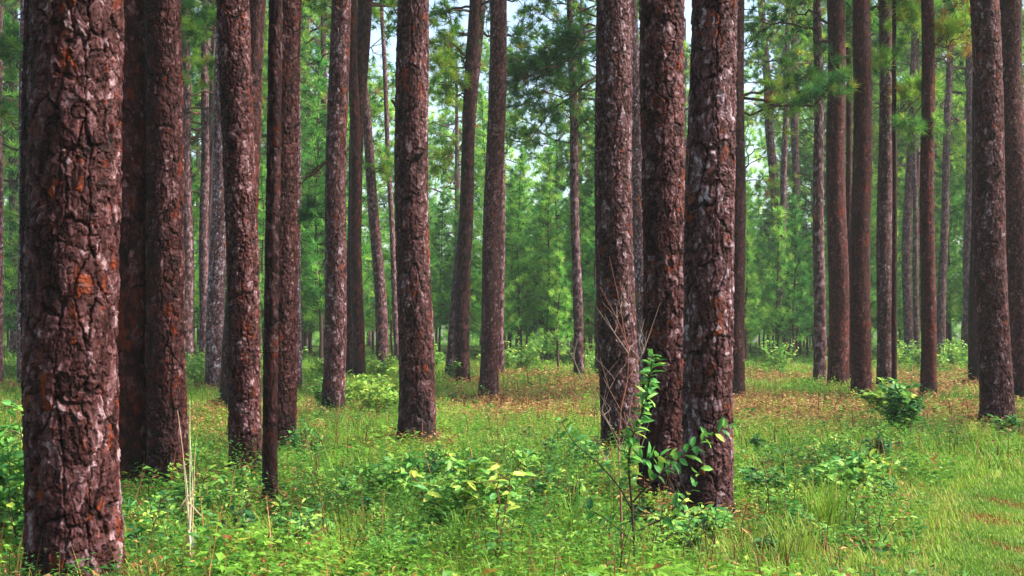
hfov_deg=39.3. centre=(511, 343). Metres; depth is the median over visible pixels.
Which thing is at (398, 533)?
tall weeds
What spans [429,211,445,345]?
young pine
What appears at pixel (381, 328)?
pine tree
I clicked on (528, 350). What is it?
bush
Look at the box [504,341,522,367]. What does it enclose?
bush
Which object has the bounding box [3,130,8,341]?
pine tree
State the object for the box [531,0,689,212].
pine tree
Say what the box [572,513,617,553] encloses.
seedling
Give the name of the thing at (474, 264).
young pine
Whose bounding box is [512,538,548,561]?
shrub
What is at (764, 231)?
young pine
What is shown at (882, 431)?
seedling
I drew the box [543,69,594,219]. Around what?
pine tree
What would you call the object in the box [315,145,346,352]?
young pine
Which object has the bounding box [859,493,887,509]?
seedling
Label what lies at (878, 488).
seedling
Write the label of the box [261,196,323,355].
young pine
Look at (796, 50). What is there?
pine tree
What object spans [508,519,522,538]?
seedling
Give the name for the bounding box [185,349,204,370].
bush
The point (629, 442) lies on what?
leafy sapling
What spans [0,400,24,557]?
shrub
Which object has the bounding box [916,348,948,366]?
bush
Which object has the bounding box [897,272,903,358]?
young pine
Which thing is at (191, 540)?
dry grass
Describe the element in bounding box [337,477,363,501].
seedling
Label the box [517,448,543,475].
seedling
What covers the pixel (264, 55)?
pine tree
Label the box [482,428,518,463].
seedling
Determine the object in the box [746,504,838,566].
grass clump
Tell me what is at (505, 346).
young pine
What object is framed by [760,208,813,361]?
young pine
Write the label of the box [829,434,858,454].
seedling
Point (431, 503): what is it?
seedling
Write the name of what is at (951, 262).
young pine
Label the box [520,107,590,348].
young pine
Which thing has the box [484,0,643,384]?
pine tree
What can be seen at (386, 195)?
young pine
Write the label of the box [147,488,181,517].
seedling
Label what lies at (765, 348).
bush
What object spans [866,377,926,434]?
shrub
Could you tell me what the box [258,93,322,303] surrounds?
young pine
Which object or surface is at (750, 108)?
pine tree
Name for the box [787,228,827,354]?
young pine
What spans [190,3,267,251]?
pine tree
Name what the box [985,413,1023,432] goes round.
shrub
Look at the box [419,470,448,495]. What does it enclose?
seedling
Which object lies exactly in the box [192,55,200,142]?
pine tree
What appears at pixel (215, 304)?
pine tree
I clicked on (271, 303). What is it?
pine tree
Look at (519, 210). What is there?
young pine
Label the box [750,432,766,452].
seedling
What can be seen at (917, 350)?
bush
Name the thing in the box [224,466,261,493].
seedling
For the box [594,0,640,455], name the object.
pine tree
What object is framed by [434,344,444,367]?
bush
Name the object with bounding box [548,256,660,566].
dead bush
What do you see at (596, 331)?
pine tree
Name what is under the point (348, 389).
shrub
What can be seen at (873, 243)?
young pine
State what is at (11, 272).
young pine
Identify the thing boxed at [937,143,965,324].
young pine
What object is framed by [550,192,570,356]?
young pine
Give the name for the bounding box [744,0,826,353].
pine tree
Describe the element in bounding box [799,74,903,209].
pine tree
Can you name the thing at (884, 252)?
pine tree
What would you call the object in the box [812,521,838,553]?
seedling
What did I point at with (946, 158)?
pine tree
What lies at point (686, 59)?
pine tree
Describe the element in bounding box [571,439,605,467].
shrub
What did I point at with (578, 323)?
pine tree
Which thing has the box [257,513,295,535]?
seedling
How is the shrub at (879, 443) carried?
on the ground at (754, 349)
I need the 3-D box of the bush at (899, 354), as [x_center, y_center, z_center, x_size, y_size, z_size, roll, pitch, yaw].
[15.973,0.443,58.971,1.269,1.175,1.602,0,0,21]
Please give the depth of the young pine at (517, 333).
77.63 m
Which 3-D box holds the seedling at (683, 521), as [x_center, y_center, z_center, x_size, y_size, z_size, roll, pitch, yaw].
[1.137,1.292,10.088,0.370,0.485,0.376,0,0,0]
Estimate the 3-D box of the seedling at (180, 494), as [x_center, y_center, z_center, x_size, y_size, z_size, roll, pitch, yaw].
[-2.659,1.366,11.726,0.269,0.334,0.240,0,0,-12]
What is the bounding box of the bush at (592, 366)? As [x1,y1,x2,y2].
[587,356,594,369]
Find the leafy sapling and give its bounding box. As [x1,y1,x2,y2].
[553,349,737,568]
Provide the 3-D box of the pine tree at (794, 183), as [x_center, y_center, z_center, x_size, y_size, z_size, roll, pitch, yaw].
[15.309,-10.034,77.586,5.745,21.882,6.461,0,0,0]
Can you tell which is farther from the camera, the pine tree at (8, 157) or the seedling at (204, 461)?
the pine tree at (8, 157)
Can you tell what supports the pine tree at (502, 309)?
on the ground at (754, 349)
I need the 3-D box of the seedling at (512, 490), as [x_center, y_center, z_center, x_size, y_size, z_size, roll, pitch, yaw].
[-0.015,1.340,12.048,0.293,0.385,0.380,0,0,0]
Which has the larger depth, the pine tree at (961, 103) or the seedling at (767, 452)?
the pine tree at (961, 103)
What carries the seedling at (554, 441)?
on the ground at (754, 349)
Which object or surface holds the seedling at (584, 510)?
on the ground at (754, 349)
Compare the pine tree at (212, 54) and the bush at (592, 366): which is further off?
the pine tree at (212, 54)
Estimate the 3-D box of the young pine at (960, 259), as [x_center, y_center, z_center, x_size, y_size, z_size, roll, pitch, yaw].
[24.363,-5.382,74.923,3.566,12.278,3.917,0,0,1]
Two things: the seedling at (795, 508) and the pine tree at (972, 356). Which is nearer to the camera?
the seedling at (795, 508)
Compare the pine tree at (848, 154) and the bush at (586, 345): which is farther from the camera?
the bush at (586, 345)
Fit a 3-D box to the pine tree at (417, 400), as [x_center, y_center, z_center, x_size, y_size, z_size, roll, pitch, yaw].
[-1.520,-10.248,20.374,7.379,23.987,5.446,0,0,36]
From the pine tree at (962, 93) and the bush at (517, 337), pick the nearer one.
the bush at (517, 337)
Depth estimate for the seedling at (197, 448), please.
16.91 m
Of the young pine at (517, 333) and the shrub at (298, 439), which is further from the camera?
the young pine at (517, 333)
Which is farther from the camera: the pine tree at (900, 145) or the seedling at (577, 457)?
the pine tree at (900, 145)
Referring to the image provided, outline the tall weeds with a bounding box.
[0,378,1020,575]
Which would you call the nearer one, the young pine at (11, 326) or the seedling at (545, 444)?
the seedling at (545, 444)
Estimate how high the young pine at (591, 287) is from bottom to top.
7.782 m
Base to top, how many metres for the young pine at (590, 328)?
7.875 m
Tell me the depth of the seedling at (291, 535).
9.68 m
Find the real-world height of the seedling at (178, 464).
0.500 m
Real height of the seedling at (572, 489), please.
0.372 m
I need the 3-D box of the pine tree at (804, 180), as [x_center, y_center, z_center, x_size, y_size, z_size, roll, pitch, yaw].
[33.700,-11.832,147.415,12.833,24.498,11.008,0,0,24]
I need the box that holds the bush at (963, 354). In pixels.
[957,342,967,361]
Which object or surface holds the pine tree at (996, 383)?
on the ground at (754, 349)
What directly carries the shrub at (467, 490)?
on the ground at (754, 349)
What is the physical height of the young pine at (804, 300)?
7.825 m
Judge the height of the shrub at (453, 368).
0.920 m
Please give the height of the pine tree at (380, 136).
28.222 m
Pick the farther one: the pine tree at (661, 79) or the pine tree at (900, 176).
the pine tree at (900, 176)
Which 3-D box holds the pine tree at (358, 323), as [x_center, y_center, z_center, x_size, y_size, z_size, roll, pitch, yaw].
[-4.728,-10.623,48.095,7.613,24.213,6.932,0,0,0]
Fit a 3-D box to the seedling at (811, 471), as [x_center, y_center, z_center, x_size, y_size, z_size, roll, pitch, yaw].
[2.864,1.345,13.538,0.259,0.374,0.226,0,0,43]
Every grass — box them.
[178,415,200,557]
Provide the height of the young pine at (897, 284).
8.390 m
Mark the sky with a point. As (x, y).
(375, 36)
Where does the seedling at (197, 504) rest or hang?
on the ground at (754, 349)
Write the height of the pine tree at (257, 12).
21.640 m
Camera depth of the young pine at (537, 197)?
98.91 m
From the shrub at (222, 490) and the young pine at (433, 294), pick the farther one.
the young pine at (433, 294)
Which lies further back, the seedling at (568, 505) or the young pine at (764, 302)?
the young pine at (764, 302)
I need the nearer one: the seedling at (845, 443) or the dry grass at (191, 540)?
the dry grass at (191, 540)
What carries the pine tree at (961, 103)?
on the ground at (754, 349)
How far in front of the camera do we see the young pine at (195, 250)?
106.43 m
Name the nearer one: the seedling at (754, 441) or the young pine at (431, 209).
the seedling at (754, 441)
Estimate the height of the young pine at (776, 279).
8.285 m
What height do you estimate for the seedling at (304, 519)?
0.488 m
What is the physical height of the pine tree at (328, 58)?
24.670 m
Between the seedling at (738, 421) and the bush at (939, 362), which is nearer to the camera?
the seedling at (738, 421)
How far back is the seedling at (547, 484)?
12.94 m
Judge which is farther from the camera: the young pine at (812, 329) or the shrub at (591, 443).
the young pine at (812, 329)
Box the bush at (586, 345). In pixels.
[584,338,594,358]
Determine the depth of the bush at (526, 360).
55.35 m
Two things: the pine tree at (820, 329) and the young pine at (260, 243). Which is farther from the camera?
the young pine at (260, 243)
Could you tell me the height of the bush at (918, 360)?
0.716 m
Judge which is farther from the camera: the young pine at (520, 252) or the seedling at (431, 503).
the young pine at (520, 252)
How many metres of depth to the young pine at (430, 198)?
111.92 m
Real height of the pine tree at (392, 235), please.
19.526 m
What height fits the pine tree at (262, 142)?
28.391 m
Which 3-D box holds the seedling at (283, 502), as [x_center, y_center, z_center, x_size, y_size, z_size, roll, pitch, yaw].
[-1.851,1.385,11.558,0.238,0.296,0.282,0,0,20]
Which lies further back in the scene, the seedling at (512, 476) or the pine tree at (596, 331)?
the pine tree at (596, 331)
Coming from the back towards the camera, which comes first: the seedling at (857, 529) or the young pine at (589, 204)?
the young pine at (589, 204)
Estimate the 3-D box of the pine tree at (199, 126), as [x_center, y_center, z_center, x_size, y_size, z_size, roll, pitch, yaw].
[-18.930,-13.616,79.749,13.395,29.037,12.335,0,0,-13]
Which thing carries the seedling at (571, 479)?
on the ground at (754, 349)
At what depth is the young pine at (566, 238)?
66.84 m
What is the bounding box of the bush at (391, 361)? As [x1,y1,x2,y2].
[366,353,396,375]
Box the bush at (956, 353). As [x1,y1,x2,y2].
[940,337,967,365]
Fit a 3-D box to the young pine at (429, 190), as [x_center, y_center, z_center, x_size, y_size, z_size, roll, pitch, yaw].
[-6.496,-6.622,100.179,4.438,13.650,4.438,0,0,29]
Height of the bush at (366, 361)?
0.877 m
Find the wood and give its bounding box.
[3,44,964,345]
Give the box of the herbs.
[0,344,1023,575]
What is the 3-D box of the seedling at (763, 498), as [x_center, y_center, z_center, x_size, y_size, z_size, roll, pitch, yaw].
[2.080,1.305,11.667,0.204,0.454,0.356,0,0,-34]
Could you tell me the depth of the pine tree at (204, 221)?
56.53 m
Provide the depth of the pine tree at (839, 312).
40.96 m
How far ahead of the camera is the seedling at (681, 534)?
9.82 m
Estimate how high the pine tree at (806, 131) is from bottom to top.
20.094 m
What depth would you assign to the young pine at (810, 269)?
72.69 m
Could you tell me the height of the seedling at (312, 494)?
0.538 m
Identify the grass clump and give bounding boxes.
[417,501,498,566]
[540,484,611,541]
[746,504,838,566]
[775,471,862,537]
[963,415,996,450]
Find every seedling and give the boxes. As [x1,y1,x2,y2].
[122,498,155,522]
[122,501,178,539]
[127,523,161,554]
[139,506,170,528]
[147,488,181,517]
[164,498,212,530]
[168,453,199,485]
[168,474,191,492]
[171,490,198,515]
[186,486,215,513]
[187,468,221,515]
[188,439,206,457]
[188,441,220,479]
[194,523,217,550]
[204,477,257,520]
[209,505,257,541]
[211,467,236,487]
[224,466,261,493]
[224,472,251,495]
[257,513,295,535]
[269,496,295,527]
[278,437,295,448]
[278,483,285,496]
[279,498,328,554]
[279,524,310,548]
[293,467,347,515]
[308,440,321,452]
[322,468,366,509]
[335,467,357,492]
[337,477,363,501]
[355,504,386,535]
[358,496,379,513]
[369,500,393,519]
[395,509,434,536]
[401,533,430,558]
[418,485,445,511]
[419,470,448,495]
[423,439,457,464]
[435,448,460,460]
[435,475,460,510]
[463,454,486,474]
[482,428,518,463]
[489,491,525,526]
[497,485,526,507]
[502,448,520,471]
[505,475,534,493]
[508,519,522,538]
[515,487,533,515]
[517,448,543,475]
[518,485,548,515]
[522,426,538,438]
[535,464,563,496]
[542,439,561,449]
[544,438,558,454]
[550,464,594,502]
[555,497,576,517]
[566,436,594,462]
[566,452,587,465]
[566,480,588,501]
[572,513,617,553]
[573,496,594,522]
[591,436,609,457]
[591,455,613,473]
[630,497,655,528]
[643,505,687,557]
[646,493,697,543]
[665,525,692,547]
[675,503,736,551]
[679,536,703,552]
[734,413,745,436]
[737,459,764,481]
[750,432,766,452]
[751,535,778,558]
[752,477,781,521]
[757,450,776,468]
[781,484,806,506]
[781,499,824,542]
[798,466,810,487]
[802,465,826,495]
[803,436,831,470]
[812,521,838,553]
[823,484,840,503]
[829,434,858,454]
[832,432,861,455]
[832,452,860,484]
[840,447,859,465]
[847,496,916,547]
[858,479,890,519]
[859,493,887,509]
[869,469,898,502]
[872,421,891,440]
[889,437,903,449]
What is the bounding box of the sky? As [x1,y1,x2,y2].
[3,0,1023,342]
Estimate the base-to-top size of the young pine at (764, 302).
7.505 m
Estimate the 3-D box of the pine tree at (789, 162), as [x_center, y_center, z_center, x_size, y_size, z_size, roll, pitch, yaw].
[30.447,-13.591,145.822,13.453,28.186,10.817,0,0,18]
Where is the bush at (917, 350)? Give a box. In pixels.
[903,338,920,363]
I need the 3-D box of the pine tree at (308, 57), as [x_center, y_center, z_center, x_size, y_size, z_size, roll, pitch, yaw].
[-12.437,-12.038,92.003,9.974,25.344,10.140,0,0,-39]
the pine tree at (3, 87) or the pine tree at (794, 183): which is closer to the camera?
the pine tree at (794, 183)
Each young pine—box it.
[2,44,18,310]
[3,193,18,327]
[3,231,9,351]
[3,245,17,333]
[191,155,224,346]
[194,230,199,339]
[194,282,225,324]
[196,265,226,320]
[224,172,264,316]
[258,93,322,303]
[258,155,266,342]
[261,44,348,361]
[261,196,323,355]
[301,89,391,319]
[301,138,324,357]
[301,154,361,326]
[301,182,324,355]
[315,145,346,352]
[346,198,373,320]
[362,194,388,352]
[362,218,388,345]
[366,202,396,357]
[369,145,437,319]
[384,193,396,329]
[428,155,445,269]
[428,177,444,295]
[428,187,449,313]
[429,183,454,351]
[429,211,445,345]
[429,229,441,329]
[430,248,445,339]
[433,177,481,327]
[436,211,480,330]
[442,80,523,303]
[443,224,474,304]
[470,179,522,336]
[504,140,549,358]
[504,171,534,352]
[504,197,521,348]
[504,219,510,348]
[504,228,540,349]
[506,211,530,339]
[508,159,537,347]
[509,224,546,354]
[512,249,522,349]
[516,138,570,359]
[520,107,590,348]
[520,201,551,343]
[525,161,561,355]
[527,175,554,278]
[531,243,573,369]
[545,193,593,360]
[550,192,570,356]
[554,196,594,337]
[556,124,595,353]
[558,174,594,321]
[570,209,594,350]
[585,261,593,347]
[589,168,594,342]
[744,226,769,360]
[745,172,768,315]
[745,179,771,323]
[745,222,765,347]
[749,241,764,350]
[751,184,770,345]
[753,221,771,345]
[755,195,801,356]
[755,201,772,345]
[757,202,802,344]
[757,233,771,347]
[759,189,773,345]
[759,197,790,316]
[759,228,775,329]
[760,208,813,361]
[761,219,787,328]
[773,186,826,356]
[774,336,787,376]
[786,182,811,240]
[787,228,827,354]
[796,217,828,337]
[798,236,828,352]
[800,234,811,346]
[810,97,876,305]
[824,176,875,325]
[826,129,897,317]
[845,157,877,323]
[870,205,912,339]
[871,224,920,332]
[897,168,950,328]
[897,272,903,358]
[911,150,961,314]
[918,221,954,337]
[919,150,962,345]
[920,184,961,345]
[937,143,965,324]
[946,144,964,318]
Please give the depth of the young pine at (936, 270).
77.77 m
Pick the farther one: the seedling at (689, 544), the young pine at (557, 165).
the young pine at (557, 165)
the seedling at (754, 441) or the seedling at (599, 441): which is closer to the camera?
the seedling at (599, 441)
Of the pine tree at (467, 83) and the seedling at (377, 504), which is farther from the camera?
the pine tree at (467, 83)
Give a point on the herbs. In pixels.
(303, 569)
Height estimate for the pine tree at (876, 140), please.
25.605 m
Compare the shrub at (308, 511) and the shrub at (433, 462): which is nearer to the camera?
the shrub at (308, 511)
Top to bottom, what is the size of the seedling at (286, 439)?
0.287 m
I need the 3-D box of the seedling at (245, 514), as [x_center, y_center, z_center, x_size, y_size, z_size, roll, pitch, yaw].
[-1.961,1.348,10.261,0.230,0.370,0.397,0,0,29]
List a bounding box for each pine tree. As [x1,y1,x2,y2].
[0,0,17,382]
[0,0,23,385]
[2,0,19,192]
[2,0,19,270]
[2,0,19,356]
[2,2,19,165]
[2,12,19,198]
[2,64,8,234]
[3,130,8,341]
[19,0,29,449]
[21,0,127,575]
[116,0,147,489]
[144,0,189,489]
[180,0,225,389]
[180,0,268,364]
[181,0,216,358]
[190,0,324,263]
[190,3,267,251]
[190,5,268,354]
[191,0,327,130]
[191,62,265,344]
[191,69,200,188]
[192,52,266,345]
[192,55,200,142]
[198,0,329,206]
[215,0,261,475]
[218,0,265,407]
[260,1,382,178]
[261,0,282,511]
[261,1,397,266]
[261,5,391,348]
[277,0,301,453]
[297,0,350,414]
[297,84,302,390]
[302,0,396,377]
[305,0,397,367]
[346,149,389,264]
[347,0,365,375]
[362,62,395,344]
[365,112,448,243]
[371,25,520,240]
[379,0,551,377]
[380,7,398,360]
[391,0,436,444]
[428,0,480,382]
[428,36,548,345]
[478,0,506,398]
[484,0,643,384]
[499,142,505,372]
[505,0,690,352]
[516,0,639,376]
[525,0,639,375]
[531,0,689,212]
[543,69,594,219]
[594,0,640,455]
[636,0,685,502]
[639,18,749,196]
[678,0,737,526]
[686,77,805,240]
[732,0,859,397]
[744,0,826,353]
[744,0,827,354]
[744,0,827,355]
[744,0,909,384]
[746,81,824,230]
[751,27,919,246]
[753,2,938,346]
[758,0,906,334]
[786,127,824,215]
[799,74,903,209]
[801,101,912,344]
[821,0,851,377]
[823,0,944,189]
[826,0,849,386]
[840,0,946,383]
[844,0,957,385]
[845,113,908,245]
[850,0,874,396]
[851,0,965,362]
[852,4,965,278]
[852,46,964,204]
[853,1,1022,345]
[872,0,1023,271]
[872,0,1023,343]
[877,2,1023,237]
[885,0,971,398]
[898,0,968,361]
[910,0,919,351]
[938,77,964,228]
[952,0,1023,197]
[956,0,1023,400]
[962,28,972,362]
[968,71,978,383]
[969,0,1015,426]
[1022,31,1023,92]
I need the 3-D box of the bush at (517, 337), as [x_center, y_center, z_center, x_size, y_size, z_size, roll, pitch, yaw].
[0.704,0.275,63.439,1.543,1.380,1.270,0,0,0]
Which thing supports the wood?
on the ground at (754, 349)
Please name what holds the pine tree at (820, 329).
on the ground at (754, 349)
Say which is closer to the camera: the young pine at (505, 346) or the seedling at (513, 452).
the seedling at (513, 452)
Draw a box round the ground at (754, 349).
[3,343,1018,563]
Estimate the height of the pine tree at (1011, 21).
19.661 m
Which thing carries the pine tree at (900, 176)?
on the ground at (754, 349)
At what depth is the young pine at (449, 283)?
77.43 m
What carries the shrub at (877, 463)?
on the ground at (754, 349)
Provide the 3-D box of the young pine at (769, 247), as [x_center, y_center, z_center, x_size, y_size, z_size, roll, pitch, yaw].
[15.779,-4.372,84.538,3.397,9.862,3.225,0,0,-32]
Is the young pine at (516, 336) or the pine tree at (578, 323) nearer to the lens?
the pine tree at (578, 323)
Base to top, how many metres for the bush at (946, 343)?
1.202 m
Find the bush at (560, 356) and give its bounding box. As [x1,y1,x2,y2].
[549,348,569,361]
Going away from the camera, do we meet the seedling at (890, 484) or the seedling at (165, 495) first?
the seedling at (165, 495)
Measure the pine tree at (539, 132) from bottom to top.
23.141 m
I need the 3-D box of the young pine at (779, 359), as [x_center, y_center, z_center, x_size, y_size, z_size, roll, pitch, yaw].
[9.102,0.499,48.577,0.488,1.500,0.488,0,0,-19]
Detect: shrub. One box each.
[0,399,23,541]
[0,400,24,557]
[4,346,16,379]
[185,348,204,385]
[198,474,244,512]
[287,419,328,456]
[289,503,335,536]
[310,374,322,409]
[345,367,398,413]
[345,374,371,405]
[352,445,448,501]
[369,530,402,563]
[387,447,540,530]
[415,450,464,479]
[445,358,476,378]
[457,464,524,558]
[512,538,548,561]
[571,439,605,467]
[676,504,733,533]
[739,464,802,497]
[808,449,885,495]
[844,453,900,485]
[853,377,911,416]
[861,434,893,455]
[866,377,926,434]
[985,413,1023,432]
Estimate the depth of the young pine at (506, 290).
63.96 m
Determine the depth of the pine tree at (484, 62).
98.91 m
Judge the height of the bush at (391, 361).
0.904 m
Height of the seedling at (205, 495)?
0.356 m
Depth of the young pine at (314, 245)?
64.11 m
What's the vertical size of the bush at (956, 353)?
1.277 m
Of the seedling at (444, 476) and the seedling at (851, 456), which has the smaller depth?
the seedling at (444, 476)
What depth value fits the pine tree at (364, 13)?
48.42 m
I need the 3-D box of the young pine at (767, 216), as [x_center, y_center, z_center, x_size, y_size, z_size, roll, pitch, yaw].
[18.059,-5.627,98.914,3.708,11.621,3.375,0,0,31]
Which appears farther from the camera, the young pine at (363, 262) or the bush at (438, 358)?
the young pine at (363, 262)
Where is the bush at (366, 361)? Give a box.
[365,355,371,370]
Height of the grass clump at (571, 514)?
0.509 m
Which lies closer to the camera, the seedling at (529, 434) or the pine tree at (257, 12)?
the seedling at (529, 434)
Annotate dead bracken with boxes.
[0,362,1023,575]
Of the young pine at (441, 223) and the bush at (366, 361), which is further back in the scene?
the young pine at (441, 223)
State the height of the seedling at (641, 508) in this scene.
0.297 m
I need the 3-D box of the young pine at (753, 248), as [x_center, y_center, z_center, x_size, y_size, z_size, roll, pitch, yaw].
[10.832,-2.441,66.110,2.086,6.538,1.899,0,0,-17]
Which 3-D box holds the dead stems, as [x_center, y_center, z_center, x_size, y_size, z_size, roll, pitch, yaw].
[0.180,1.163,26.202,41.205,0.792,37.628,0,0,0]
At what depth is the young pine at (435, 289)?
77.51 m
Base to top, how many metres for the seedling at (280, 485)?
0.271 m
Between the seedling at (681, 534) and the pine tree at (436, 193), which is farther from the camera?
the pine tree at (436, 193)
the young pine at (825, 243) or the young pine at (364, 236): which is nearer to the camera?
the young pine at (825, 243)
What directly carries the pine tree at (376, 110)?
on the ground at (754, 349)
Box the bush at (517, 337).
[511,334,544,357]
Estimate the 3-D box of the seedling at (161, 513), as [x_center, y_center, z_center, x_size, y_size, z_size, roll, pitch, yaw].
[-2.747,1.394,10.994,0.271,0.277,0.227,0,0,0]
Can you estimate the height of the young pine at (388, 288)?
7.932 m
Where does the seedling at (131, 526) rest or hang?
on the ground at (754, 349)
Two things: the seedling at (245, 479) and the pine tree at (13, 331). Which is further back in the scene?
the pine tree at (13, 331)
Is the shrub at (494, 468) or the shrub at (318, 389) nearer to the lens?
the shrub at (494, 468)
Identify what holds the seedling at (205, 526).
on the ground at (754, 349)
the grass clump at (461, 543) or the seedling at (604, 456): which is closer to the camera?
the grass clump at (461, 543)
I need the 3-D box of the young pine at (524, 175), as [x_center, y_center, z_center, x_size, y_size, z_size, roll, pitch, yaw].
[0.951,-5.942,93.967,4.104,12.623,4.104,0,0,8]
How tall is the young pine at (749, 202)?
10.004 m
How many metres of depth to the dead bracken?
29.15 m
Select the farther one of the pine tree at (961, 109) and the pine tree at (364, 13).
the pine tree at (961, 109)
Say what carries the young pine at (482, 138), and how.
on the ground at (754, 349)
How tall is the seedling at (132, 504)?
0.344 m
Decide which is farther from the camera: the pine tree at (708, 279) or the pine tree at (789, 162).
the pine tree at (789, 162)
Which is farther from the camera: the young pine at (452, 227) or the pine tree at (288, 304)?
the young pine at (452, 227)
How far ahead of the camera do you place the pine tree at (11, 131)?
66.69 m
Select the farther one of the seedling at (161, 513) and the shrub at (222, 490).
the shrub at (222, 490)
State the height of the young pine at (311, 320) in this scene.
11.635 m
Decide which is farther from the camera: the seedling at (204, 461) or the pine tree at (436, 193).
the pine tree at (436, 193)
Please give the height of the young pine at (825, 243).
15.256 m
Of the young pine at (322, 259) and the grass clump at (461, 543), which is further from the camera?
the young pine at (322, 259)
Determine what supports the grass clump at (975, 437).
on the ground at (754, 349)
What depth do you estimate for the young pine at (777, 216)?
71.50 m
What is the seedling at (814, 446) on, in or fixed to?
on the ground at (754, 349)
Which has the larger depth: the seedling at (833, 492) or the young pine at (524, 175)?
the young pine at (524, 175)
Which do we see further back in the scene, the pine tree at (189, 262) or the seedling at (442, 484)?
the pine tree at (189, 262)
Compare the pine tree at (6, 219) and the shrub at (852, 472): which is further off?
the pine tree at (6, 219)
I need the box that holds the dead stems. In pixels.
[0,372,1023,575]
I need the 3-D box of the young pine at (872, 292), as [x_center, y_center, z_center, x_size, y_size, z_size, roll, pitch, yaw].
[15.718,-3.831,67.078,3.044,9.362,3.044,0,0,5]
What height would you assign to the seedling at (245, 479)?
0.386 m
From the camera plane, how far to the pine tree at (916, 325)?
64.50 m
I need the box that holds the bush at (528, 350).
[519,341,545,363]
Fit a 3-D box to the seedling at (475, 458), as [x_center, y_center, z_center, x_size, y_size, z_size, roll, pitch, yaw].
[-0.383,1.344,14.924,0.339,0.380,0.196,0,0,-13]
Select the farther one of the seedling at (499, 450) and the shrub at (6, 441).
the seedling at (499, 450)
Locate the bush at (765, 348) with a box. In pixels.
[757,340,798,367]
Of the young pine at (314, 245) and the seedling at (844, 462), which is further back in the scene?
the young pine at (314, 245)
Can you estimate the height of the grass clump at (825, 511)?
0.570 m
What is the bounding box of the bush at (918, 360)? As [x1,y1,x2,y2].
[902,350,919,362]
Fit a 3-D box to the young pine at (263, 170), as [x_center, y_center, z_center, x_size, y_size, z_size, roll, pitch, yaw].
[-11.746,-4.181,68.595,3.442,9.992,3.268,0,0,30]
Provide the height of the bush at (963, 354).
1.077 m
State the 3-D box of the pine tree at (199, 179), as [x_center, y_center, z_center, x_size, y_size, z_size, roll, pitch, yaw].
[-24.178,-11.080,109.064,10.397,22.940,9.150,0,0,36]
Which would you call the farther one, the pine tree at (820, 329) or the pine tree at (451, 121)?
the pine tree at (451, 121)
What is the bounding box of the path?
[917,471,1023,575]
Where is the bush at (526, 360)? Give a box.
[510,353,535,370]
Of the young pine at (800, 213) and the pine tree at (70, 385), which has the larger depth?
the young pine at (800, 213)
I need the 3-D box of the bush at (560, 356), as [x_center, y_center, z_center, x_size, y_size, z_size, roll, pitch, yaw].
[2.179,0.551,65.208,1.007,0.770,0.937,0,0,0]
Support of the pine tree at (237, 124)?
on the ground at (754, 349)
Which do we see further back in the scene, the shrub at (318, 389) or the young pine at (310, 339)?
the young pine at (310, 339)
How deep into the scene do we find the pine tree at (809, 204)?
99.54 m
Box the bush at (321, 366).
[308,358,323,373]
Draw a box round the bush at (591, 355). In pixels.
[572,350,594,369]
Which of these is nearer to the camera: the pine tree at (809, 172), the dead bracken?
the dead bracken
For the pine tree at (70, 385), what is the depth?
8.20 m
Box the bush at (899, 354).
[897,340,915,365]
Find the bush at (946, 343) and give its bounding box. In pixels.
[937,339,961,359]
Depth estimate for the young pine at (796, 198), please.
74.88 m
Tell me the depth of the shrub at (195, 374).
42.23 m
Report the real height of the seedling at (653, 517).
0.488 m
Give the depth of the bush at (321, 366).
50.75 m
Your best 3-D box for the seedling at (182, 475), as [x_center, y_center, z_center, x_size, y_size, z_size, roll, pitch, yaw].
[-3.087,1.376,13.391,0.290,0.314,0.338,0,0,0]
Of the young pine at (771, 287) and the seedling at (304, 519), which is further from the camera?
the young pine at (771, 287)
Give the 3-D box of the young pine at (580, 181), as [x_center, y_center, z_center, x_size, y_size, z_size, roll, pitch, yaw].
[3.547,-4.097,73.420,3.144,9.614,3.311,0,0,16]
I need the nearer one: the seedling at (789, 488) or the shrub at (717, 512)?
the shrub at (717, 512)
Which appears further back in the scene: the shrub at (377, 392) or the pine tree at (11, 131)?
the pine tree at (11, 131)
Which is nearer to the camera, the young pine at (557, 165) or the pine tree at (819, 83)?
the pine tree at (819, 83)
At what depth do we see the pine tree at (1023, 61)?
65.54 m
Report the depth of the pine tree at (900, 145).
80.07 m
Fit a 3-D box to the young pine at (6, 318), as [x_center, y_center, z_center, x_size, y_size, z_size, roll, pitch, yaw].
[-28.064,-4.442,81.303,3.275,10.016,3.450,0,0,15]
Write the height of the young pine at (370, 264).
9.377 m
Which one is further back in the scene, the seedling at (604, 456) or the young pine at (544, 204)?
the young pine at (544, 204)
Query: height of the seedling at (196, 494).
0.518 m
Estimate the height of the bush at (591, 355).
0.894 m
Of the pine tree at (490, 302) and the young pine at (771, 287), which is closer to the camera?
the pine tree at (490, 302)
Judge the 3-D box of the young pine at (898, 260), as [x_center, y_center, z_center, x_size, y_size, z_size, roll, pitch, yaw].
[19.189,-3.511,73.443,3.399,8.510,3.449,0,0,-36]
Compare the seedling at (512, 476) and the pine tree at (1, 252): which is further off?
the pine tree at (1, 252)
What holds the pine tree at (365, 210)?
on the ground at (754, 349)
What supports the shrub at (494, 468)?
on the ground at (754, 349)
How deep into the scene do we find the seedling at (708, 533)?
9.62 m
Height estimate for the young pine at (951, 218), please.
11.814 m
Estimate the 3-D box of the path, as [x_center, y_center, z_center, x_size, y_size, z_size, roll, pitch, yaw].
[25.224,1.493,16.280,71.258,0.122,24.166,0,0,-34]
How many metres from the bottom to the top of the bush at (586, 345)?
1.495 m
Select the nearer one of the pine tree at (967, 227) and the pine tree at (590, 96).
the pine tree at (967, 227)

